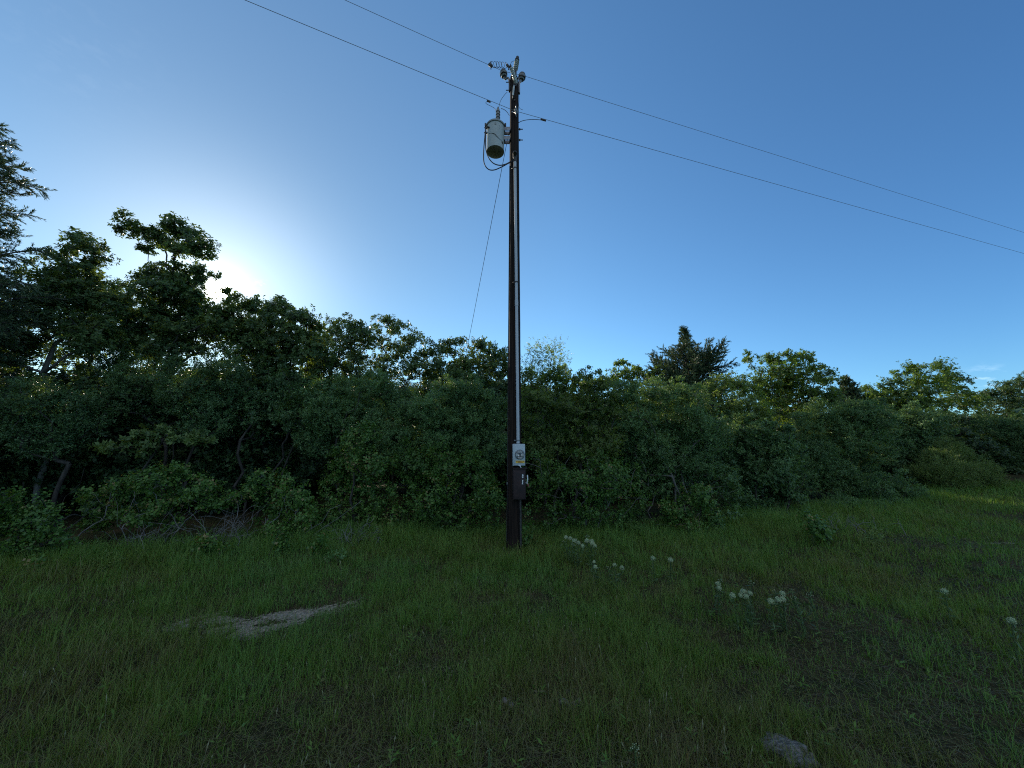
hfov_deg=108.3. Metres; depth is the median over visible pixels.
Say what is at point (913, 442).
elm shrub
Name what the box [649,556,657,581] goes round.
milkweed
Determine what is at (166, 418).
oak tree
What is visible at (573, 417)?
elm shrub
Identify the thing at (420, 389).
oak tree
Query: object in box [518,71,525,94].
pin insulator
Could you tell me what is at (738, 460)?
oak tree
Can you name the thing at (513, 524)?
utility pole
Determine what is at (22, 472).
oak tree
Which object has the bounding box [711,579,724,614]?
milkweed
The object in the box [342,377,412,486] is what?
oak tree
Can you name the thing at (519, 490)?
door
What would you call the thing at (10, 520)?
vine shrub
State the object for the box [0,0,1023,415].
sky
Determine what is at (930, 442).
oak tree
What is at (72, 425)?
elm shrub
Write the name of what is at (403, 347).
oak tree
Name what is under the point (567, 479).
vine shrub
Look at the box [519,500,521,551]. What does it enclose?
conduit
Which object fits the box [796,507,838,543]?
bush
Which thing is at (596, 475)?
oak tree
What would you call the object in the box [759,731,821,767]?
rock
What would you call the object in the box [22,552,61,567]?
bush
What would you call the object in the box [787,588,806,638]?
milkweed
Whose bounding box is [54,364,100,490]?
oak tree
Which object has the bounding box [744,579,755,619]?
milkweed
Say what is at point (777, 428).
oak tree
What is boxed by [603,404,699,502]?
oak tree
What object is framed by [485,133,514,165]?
service cable
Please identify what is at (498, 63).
coiled jumper wire
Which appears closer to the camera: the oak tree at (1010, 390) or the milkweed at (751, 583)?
the milkweed at (751, 583)
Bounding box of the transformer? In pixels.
[484,107,509,158]
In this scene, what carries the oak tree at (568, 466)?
on the ground at (300, 613)
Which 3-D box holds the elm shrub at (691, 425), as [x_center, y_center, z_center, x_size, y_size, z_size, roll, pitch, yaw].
[3.899,1.470,9.216,3.444,3.685,2.187,0,-10,0]
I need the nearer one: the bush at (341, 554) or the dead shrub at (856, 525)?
the bush at (341, 554)
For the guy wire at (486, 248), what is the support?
attached to the utility pole
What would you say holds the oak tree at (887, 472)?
on the ground at (300, 613)
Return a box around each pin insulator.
[500,68,509,92]
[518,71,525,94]
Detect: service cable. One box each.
[483,127,512,170]
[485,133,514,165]
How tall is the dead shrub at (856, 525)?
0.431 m
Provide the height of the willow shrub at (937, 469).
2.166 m
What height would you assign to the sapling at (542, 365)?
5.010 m
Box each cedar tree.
[0,122,83,466]
[640,325,742,492]
[830,374,870,410]
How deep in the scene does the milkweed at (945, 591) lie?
3.40 m
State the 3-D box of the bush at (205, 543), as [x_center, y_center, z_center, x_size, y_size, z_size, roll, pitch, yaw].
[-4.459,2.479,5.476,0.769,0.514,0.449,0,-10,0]
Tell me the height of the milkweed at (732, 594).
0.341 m
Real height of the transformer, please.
1.061 m
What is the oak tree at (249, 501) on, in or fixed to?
on the ground at (300, 613)
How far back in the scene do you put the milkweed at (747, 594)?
3.41 m
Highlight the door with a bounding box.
[514,471,524,498]
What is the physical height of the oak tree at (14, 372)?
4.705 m
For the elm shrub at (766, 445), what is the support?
on the ground at (300, 613)
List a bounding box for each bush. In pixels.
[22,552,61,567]
[190,532,237,557]
[268,526,294,556]
[302,532,331,556]
[306,547,347,563]
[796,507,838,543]
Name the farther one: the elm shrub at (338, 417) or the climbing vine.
the elm shrub at (338, 417)
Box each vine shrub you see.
[0,485,84,562]
[304,417,402,531]
[388,434,506,538]
[521,447,656,531]
[621,456,767,523]
[651,479,733,534]
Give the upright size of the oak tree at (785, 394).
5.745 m
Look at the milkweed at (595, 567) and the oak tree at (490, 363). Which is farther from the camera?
the oak tree at (490, 363)
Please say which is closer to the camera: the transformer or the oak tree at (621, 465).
the transformer
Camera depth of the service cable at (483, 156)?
7.29 m
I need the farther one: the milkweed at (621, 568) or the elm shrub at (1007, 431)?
the elm shrub at (1007, 431)
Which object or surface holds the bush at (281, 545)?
on the ground at (300, 613)
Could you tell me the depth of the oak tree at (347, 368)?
12.34 m
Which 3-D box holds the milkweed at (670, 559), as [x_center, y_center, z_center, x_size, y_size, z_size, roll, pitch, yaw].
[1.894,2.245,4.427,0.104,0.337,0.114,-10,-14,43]
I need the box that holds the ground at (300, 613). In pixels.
[0,473,1023,767]
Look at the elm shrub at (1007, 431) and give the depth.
17.59 m
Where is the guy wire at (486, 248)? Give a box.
[463,144,506,367]
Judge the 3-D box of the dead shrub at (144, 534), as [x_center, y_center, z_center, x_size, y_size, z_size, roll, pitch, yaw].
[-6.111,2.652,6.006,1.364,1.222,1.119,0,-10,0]
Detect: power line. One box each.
[245,0,1023,253]
[345,0,1020,231]
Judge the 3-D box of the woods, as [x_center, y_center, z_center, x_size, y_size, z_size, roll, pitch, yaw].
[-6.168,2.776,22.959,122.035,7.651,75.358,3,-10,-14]
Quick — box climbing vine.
[522,504,537,546]
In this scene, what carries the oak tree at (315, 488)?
on the ground at (300, 613)
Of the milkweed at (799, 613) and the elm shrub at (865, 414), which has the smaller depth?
the milkweed at (799, 613)
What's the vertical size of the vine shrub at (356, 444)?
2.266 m
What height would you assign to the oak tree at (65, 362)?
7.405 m
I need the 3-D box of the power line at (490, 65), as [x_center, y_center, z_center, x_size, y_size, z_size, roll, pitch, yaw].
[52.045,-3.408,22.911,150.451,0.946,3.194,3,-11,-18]
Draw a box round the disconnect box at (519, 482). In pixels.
[512,468,528,499]
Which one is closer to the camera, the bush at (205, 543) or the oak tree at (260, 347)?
the bush at (205, 543)
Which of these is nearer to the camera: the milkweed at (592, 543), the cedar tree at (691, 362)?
the milkweed at (592, 543)
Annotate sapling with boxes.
[87,423,218,530]
[521,336,571,509]
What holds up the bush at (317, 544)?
on the ground at (300, 613)
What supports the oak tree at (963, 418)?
on the ground at (300, 613)
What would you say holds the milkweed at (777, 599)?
on the ground at (300, 613)
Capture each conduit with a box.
[512,151,519,443]
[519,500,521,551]
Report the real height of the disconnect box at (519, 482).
0.507 m
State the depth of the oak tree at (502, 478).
10.74 m
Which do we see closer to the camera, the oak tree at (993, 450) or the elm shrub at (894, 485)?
the elm shrub at (894, 485)
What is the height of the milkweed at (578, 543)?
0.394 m
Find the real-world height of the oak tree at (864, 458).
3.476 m
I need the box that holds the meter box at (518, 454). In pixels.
[512,444,524,467]
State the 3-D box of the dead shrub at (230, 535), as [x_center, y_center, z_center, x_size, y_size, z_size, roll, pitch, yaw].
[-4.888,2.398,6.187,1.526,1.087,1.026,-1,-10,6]
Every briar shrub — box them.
[4,460,242,550]
[219,465,360,539]
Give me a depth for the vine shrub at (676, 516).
7.33 m
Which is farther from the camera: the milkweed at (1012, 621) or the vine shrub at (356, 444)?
the vine shrub at (356, 444)
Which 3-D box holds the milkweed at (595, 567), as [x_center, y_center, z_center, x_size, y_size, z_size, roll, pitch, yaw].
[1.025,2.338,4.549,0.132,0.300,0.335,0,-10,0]
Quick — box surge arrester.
[513,56,518,76]
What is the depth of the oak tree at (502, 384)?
11.35 m
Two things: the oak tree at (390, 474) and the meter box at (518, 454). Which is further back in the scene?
the oak tree at (390, 474)
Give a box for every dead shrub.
[95,504,188,552]
[148,495,264,545]
[319,516,381,545]
[816,510,906,536]
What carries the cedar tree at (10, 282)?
on the ground at (300, 613)
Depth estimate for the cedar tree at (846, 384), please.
18.98 m
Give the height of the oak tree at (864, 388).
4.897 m
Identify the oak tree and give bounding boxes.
[0,225,154,521]
[0,347,46,506]
[0,366,132,512]
[3,370,75,511]
[36,266,154,371]
[54,354,184,517]
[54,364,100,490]
[107,206,257,514]
[116,361,222,513]
[148,359,273,515]
[213,294,338,493]
[220,360,335,509]
[228,368,300,504]
[290,421,346,490]
[297,312,383,498]
[300,374,365,494]
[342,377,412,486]
[353,314,443,499]
[368,375,423,484]
[384,379,442,493]
[394,370,506,512]
[419,335,523,391]
[436,368,528,506]
[467,376,553,500]
[521,384,574,500]
[521,384,609,504]
[548,389,631,503]
[573,394,643,499]
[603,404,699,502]
[604,358,665,473]
[688,409,780,495]
[729,348,846,427]
[740,408,828,483]
[816,412,899,483]
[858,450,941,482]
[859,384,879,400]
[864,356,994,420]
[890,416,968,470]
[937,417,1014,478]
[950,414,1023,474]
[952,415,972,435]
[964,371,1023,422]
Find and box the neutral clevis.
[512,106,517,116]
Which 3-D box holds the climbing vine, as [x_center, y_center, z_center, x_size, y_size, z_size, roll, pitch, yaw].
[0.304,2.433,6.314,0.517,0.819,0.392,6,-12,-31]
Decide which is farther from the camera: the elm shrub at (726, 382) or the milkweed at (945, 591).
the elm shrub at (726, 382)
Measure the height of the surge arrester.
0.518 m
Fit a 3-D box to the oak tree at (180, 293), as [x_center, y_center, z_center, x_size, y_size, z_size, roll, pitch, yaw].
[-9.116,-0.728,9.922,4.519,8.201,2.639,0,-10,0]
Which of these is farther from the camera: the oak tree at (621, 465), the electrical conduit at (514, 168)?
the oak tree at (621, 465)
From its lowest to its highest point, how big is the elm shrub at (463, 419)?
3.636 m
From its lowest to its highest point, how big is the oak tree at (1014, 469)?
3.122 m
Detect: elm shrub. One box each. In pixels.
[0,370,118,536]
[77,341,251,521]
[200,362,346,520]
[291,367,433,517]
[403,371,507,521]
[521,362,627,519]
[605,374,735,517]
[688,370,777,489]
[713,409,809,512]
[778,396,908,496]
[821,467,932,505]
[873,400,960,479]
[969,409,1023,466]
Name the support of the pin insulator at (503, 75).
attached to the utility pole
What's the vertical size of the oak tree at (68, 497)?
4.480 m
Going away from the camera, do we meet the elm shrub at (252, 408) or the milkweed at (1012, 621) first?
the milkweed at (1012, 621)
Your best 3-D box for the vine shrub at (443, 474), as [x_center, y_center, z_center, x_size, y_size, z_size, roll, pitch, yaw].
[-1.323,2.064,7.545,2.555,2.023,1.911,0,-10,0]
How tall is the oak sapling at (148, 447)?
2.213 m
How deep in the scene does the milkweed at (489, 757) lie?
1.72 m
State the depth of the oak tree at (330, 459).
12.89 m
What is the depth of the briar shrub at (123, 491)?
6.36 m
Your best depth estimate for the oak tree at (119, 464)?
8.63 m
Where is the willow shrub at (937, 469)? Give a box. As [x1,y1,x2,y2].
[899,435,1019,490]
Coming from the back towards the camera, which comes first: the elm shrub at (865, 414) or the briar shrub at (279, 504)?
the elm shrub at (865, 414)
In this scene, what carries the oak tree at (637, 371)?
on the ground at (300, 613)
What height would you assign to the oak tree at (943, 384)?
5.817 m
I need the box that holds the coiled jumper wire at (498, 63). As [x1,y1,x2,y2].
[491,61,506,68]
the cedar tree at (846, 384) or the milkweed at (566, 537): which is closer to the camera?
the milkweed at (566, 537)
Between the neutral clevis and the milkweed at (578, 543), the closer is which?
the milkweed at (578, 543)
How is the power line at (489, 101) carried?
attached to the neutral clevis
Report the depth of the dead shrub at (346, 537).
6.11 m
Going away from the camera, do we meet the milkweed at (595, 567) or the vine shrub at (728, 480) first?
the milkweed at (595, 567)
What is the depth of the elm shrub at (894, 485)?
11.09 m
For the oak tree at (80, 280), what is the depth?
8.81 m
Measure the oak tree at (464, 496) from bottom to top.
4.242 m
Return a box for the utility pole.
[506,75,522,552]
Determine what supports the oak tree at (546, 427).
on the ground at (300, 613)
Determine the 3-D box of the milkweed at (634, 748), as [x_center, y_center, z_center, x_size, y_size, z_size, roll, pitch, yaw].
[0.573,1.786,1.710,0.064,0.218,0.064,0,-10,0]
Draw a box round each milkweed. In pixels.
[486,748,491,767]
[560,535,576,562]
[571,538,584,567]
[583,535,597,566]
[591,559,599,584]
[606,563,623,590]
[628,743,638,767]
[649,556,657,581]
[667,557,674,583]
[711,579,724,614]
[728,592,740,630]
[736,588,758,631]
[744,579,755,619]
[764,589,789,633]
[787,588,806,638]
[934,588,955,625]
[1004,617,1022,665]
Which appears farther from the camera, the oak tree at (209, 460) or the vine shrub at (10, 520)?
the oak tree at (209, 460)
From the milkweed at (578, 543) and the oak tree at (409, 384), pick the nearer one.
the milkweed at (578, 543)
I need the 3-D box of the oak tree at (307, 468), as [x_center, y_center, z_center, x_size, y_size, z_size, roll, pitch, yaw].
[-6.763,1.514,10.496,2.962,4.200,3.328,10,-14,-44]
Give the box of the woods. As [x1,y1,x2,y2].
[18,353,1023,466]
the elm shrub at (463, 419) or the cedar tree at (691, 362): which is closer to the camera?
the elm shrub at (463, 419)
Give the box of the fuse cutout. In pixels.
[506,64,517,97]
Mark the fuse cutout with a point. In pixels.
(512, 72)
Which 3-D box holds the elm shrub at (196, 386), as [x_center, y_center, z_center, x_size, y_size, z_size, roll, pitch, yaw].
[-8.356,1.002,8.796,4.445,4.418,2.410,0,-10,0]

